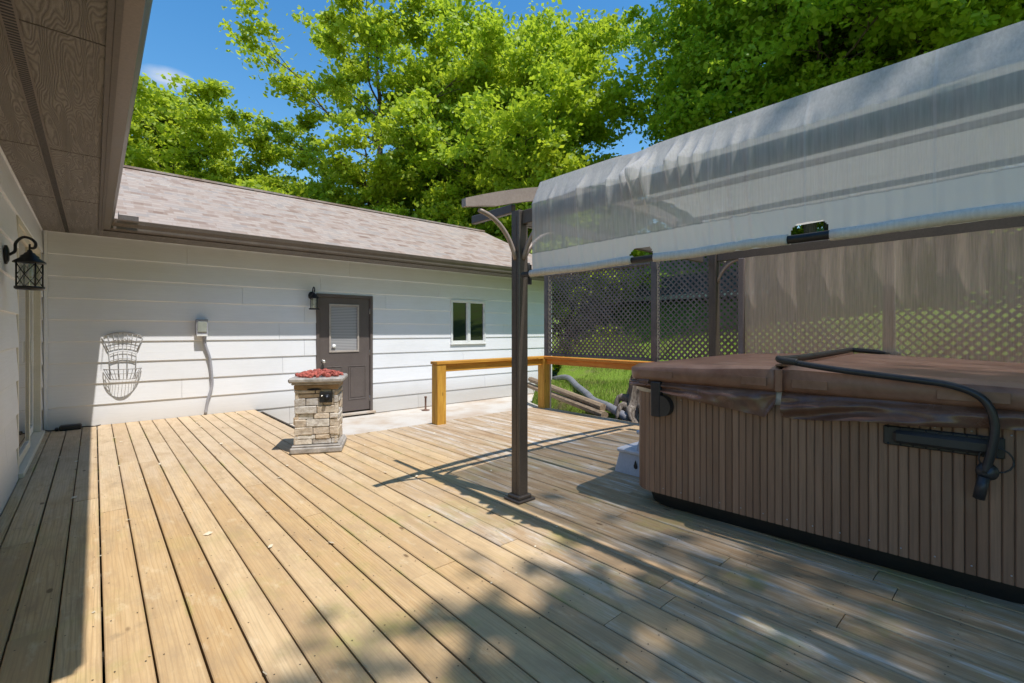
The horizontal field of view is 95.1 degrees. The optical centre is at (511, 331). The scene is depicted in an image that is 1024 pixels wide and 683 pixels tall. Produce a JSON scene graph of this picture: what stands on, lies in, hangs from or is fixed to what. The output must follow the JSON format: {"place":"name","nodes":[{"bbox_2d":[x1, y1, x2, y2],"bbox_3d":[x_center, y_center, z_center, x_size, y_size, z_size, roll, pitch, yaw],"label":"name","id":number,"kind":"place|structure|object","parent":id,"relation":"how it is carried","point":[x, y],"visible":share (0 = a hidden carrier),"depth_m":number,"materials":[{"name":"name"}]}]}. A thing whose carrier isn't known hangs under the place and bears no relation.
{"place":"outdoors","nodes":[
{"label":"outdoors","id":0,"kind":"place"},
{"bbox_2d":[290,394,537,435],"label":"concrete path","id":1,"kind":"structure","parent":0,"point":[359,424],"depth_m":8.60,"materials":[{"name":"beige concrete"}]},
{"bbox_2d":[421,396,429,410],"bbox_3d":[-1.688,1.409,9.148,0.160,0.280,0.160,0,0,-42],"label":"pipe stub","id":2,"kind":"object","parent":1,"relation":"on","point":[425,409],"visible":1,"depth_m":9.13,"materials":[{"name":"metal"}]},
{"bbox_2d":[16,228,823,682],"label":"ground","id":3,"kind":"structure","parent":0,"point":[580,372],"depth_m":14.04,"materials":[{"name":"green plant"}]},
{"bbox_2d":[124,72,305,184],"bbox_3d":[-16.502,-5.813,22.768,12.808,12.889,13.035,0,0,-42],"label":"broadleaf tree","id":4,"kind":"object","parent":3,"relation":"on","point":[165,130],"visible":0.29,"depth_m":20.97,"materials":[{"name":"green plant"}]},
{"bbox_2d":[183,158,298,182],"bbox_3d":[-14.568,-4.408,26.413,9.488,9.547,9.656,0,0,43],"label":"broadleaf tree","id":5,"kind":"object","parent":3,"relation":"on","point":[237,168],"depth_m":23.66,"materials":[{"name":"green plant"}]},
{"bbox_2d":[0,0,579,515],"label":"house","id":6,"kind":"structure","parent":3,"relation":"on","point":[160,262],"depth_m":6.77,"materials":[{"name":"paint"}]},
{"bbox_2d":[4,236,46,290],"bbox_3d":[-3.560,-0.500,3.431,0.215,0.396,0.180,0,0,-42],"label":"wall lantern","id":7,"kind":"object","parent":6,"relation":"attached to","point":[30,258],"depth_m":3.41,"materials":[{"name":"black metal"}]},
{"bbox_2d":[16,215,44,478],"bbox_3d":[-4.974,0.135,4.789,0.153,2.230,2.310,0,0,-42],"label":"sliding door","id":8,"kind":"structure","parent":6,"relation":"in","point":[30,435],"depth_m":4.77,"materials":[{"name":"white glass"}]},
{"bbox_2d":[102,332,142,379],"bbox_3d":[-5.242,0.332,6.313,0.440,0.646,0.181,0,0,-42],"label":"wire planter","id":9,"kind":"object","parent":6,"relation":"attached to","point":[127,369],"visible":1,"depth_m":6.34,"materials":[{"name":"black metal"}]},
{"bbox_2d":[195,319,213,413],"bbox_3d":[-4.575,0.529,6.975,0.229,1.408,0.116,0,0,-42],"label":"electrical box","id":10,"kind":"object","parent":6,"relation":"attached to","point":[201,327],"visible":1,"depth_m":6.98,"materials":[{"name":"white plastic"}]},
{"bbox_2d":[308,287,318,309],"bbox_3d":[-3.376,-0.560,7.967,0.180,0.396,0.215,0,0,-42],"label":"wall lantern","id":11,"kind":"object","parent":6,"relation":"attached to","point":[312,295],"depth_m":7.92,"materials":[{"name":"black metal"}]},
{"bbox_2d":[316,293,375,415],"bbox_3d":[-3.015,0.432,8.460,1.095,2.175,0.200,0,0,-42],"label":"door","id":12,"kind":"structure","parent":6,"relation":"in","point":[344,323],"depth_m":8.51,"materials":[{"name":"brown paint"}]},
{"bbox_2d":[450,299,486,344],"bbox_3d":[-0.974,-0.194,10.300,0.960,0.962,0.132,0,0,-42],"label":"window","id":13,"kind":"structure","parent":6,"relation":"in","point":[468,317],"depth_m":10.26,"materials":[{"name":"white plastic"}]},
{"bbox_2d":[247,169,372,207],"bbox_3d":[-10.049,-3.067,22.023,8.932,8.831,8.776,0,0,28],"label":"broadleaf tree","id":14,"kind":"object","parent":3,"relation":"on","point":[314,190],"visible":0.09,"depth_m":20.45,"materials":[{"name":"green plant"}]},
{"bbox_2d":[216,0,512,222],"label":"broadleaf tree","id":15,"kind":"object","parent":3,"relation":"on","point":[341,91],"visible":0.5,"depth_m":20.02,"materials":[{"name":"green plant"}]},
{"bbox_2d":[317,128,478,221],"bbox_3d":[-4.415,-3.891,23.487,11.267,11.337,11.466,0,0,18],"label":"broadleaf tree","id":16,"kind":"object","parent":3,"relation":"on","point":[380,163],"visible":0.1,"depth_m":20.11,"materials":[{"name":"green plant"}]},
{"bbox_2d":[335,0,685,232],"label":"broadleaf tree","id":17,"kind":"object","parent":3,"relation":"on","point":[460,23],"visible":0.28,"depth_m":19.14,"materials":[{"name":"green plant"}]},
{"bbox_2d":[401,129,665,376],"bbox_3d":[0.525,-2.728,19.317,10.081,10.144,10.259,0,0,-22],"label":"broadleaf tree","id":18,"kind":"object","parent":3,"relation":"on","point":[489,180],"visible":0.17,"depth_m":16.92,"materials":[{"name":"green plant"}]},
{"bbox_2d":[427,6,677,309],"bbox_3d":[1.363,-5.358,20.684,10.774,15.441,14.083,0,0,8],"label":"broadleaf tree","id":19,"kind":"object","parent":3,"relation":"on","point":[573,74],"visible":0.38,"depth_m":17.39,"materials":[{"name":"green plant"}]},
{"bbox_2d":[614,375,638,422],"bbox_3d":[1.901,0.943,7.000,0.757,0.774,0.762,0,0,-42],"label":"tree stump","id":20,"kind":"object","parent":3,"relation":"on","point":[629,404],"visible":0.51,"depth_m":6.90,"materials":[{"name":"grey wood"}]},
{"bbox_2d":[601,153,662,280],"bbox_3d":[5.524,-4.913,24.097,7.483,7.399,7.353,0,0,8],"label":"broadleaf tree","id":21,"kind":"object","parent":3,"relation":"on","point":[643,266],"visible":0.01,"depth_m":24.03,"materials":[{"name":"green plant"}]},
{"bbox_2d":[533,324,737,418],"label":"grass","id":22,"kind":"structure","parent":3,"relation":"on","point":[588,385],"depth_m":10.91,"materials":[{"name":"green plant"}]},
{"bbox_2d":[528,383,607,417],"bbox_3d":[0.885,1.225,8.629,0.120,0.192,3.266,0,0,-18],"label":"landscape timber","id":23,"kind":"object","parent":22,"relation":"on","point":[581,406],"visible":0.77,"depth_m":7.92,"materials":[{"name":"brown wood"}]},
{"bbox_2d":[528,377,605,410],"bbox_3d":[0.908,1.115,8.716,0.120,0.232,3.154,0,0,-19],"label":"landscape timber","id":24,"kind":"object","parent":23,"relation":"on","point":[582,399],"visible":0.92,"depth_m":8.04,"materials":[{"name":"brown wood"}]},
{"bbox_2d":[552,374,627,420],"bbox_3d":[1.281,1.220,9.843,0.338,0.419,6.184,0,0,-5],"label":"drain pipe","id":25,"kind":"object","parent":22,"relation":"on","point":[610,407],"visible":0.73,"depth_m":8.20,"materials":[{"name":"grey plastic"}]},
{"bbox_2d":[544,256,737,407],"bbox_3d":[3.087,0.225,5.146,0.100,2.450,7.560,0,0,-42],"label":"lattice fence","id":26,"kind":"object","parent":3,"relation":"on","point":[655,313],"visible":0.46,"depth_m":6.60,"materials":[{"name":"brown wood"}]},
{"bbox_2d":[567,270,737,345],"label":"neighbour building","id":27,"kind":"structure","parent":3,"relation":"on","point":[684,287],"depth_m":20.89,"materials":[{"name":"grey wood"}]},
{"bbox_2d":[592,0,964,241],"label":"broadleaf tree","id":28,"kind":"object","parent":3,"relation":"on","point":[715,103],"visible":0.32,"depth_m":15.80,"materials":[{"name":"green plant"}]},
{"bbox_2d":[608,0,997,233],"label":"broadleaf tree","id":29,"kind":"object","parent":3,"relation":"on","point":[745,11],"visible":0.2,"depth_m":16.62,"materials":[{"name":"green plant"}]},
{"bbox_2d":[791,221,823,234],"bbox_3d":[20.263,-11.040,33.388,9.488,9.547,9.656,0,0,-2],"label":"broadleaf tree","id":30,"kind":"object","parent":3,"relation":"on","point":[800,231],"visible":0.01,"depth_m":31.79,"materials":[{"name":"green plant"}]},
{"bbox_2d":[824,221,827,239],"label":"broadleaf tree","id":31,"kind":"object","parent":3,"relation":"on","point":[825,226],"depth_m":27.63,"materials":[{"name":"green plant"}]},
{"bbox_2d":[672,0,1023,115],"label":"broadleaf tree","id":32,"kind":"object","parent":3,"relation":"on","point":[839,40],"visible":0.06,"depth_m":16.25,"materials":[{"name":"green plant"}]},
{"bbox_2d":[789,0,1023,97],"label":"broadleaf tree","id":33,"kind":"object","parent":3,"relation":"on","point":[972,16],"visible":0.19,"depth_m":12.58,"materials":[{"name":"green plant"}]},
{"bbox_2d":[140,0,800,227],"label":"sky","id":34,"kind":"structure","parent":0,"point":[183,37],"materials":[{"name":"blue"}]},
{"bbox_2d":[0,407,1023,682],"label":"deck","id":35,"kind":"structure","parent":0,"point":[474,577],"depth_m":2.37,"materials":[{"name":"beige wood"}]},
{"bbox_2d":[45,423,100,430],"bbox_3d":[-5.600,1.218,5.969,0.539,0.059,0.164,0,0,-42],"label":"bait box","id":36,"kind":"object","parent":35,"relation":"on","point":[70,427],"visible":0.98,"depth_m":5.89,"materials":[{"name":"black plastic"}]},
{"bbox_2d":[288,373,347,454],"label":"fire column","id":37,"kind":"structure","parent":35,"relation":"on","point":[318,417],"depth_m":4.81,"materials":[{"name":"stone"}]},
{"bbox_2d":[295,368,343,377],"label":"lava rocks","id":38,"kind":"object","parent":37,"relation":"on","point":[326,372],"visible":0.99,"depth_m":4.89,"materials":[{"name":"red stone"}]},
{"bbox_2d":[27,412,649,674],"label":"petal litter","id":39,"kind":"object","parent":35,"relation":"on","point":[210,532],"visible":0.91,"depth_m":3.42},
{"bbox_2d":[430,356,649,424],"bbox_3d":[1.995,0.839,4.500,2.190,0.862,6.860,0,0,-42],"label":"railing","id":40,"kind":"object","parent":35,"relation":"on","point":[440,369],"visible":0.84,"depth_m":6.71,"materials":[{"name":"brown wood"}]},
{"bbox_2d":[615,430,638,476],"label":"spa steps","id":41,"kind":"structure","parent":35,"relation":"on","point":[628,460],"depth_m":4.10,"materials":[{"name":"grey plastic"}]},
{"bbox_2d":[462,187,1023,503],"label":"pergola","id":42,"kind":"object","parent":35,"relation":"on","point":[520,243],"visible":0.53,"depth_m":3.47,"materials":[{"name":"brown metal"}]},
{"bbox_2d":[521,21,1023,276],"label":"canopy drape","id":43,"kind":"object","parent":42,"relation":"hanging from","point":[934,138],"visible":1,"depth_m":2.00,"materials":[{"name":"grey fabric"}]},
{"bbox_2d":[796,220,822,225],"bbox_3d":[2.478,-1.139,2.961,2.760,0.203,3.560,0,0,-42],"label":"canopy cloth","id":44,"kind":"object","parent":42,"relation":"attached to","point":[808,222],"depth_m":4.54,"materials":[{"name":"white fabric"}]},
{"bbox_2d":[738,226,1023,362],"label":"curtain","id":45,"kind":"object","parent":42,"relation":"hanging from","point":[957,296],"visible":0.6,"depth_m":4.06,"materials":[{"name":"beige fabric"}]},
{"bbox_2d":[636,386,1023,603],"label":"hot tub","id":46,"kind":"object","parent":35,"relation":"on","point":[861,491],"visible":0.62,"depth_m":2.52,"materials":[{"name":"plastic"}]},
{"bbox_2d":[651,381,673,416],"bbox_3d":[1.031,0.470,3.218,0.063,0.240,0.150,0,0,-42],"label":"lifter bracket","id":47,"kind":"object","parent":46,"relation":"attached to","point":[662,405],"visible":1,"depth_m":3.21,"materials":[{"name":"black plastic"}]},
{"bbox_2d":[629,353,1023,430],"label":"tub cover","id":48,"kind":"object","parent":46,"relation":"on","point":[751,383],"visible":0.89,"depth_m":2.60,"materials":[{"name":"brown leather"}]},
{"bbox_2d":[775,348,1014,500],"bbox_3d":[2.637,0.447,3.170,0.951,0.613,2.337,0,0,44],"label":"cover lifter","id":49,"kind":"object","parent":46,"relation":"attached to","point":[990,448],"visible":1,"depth_m":2.20,"materials":[{"name":"black metal"}]}
]}

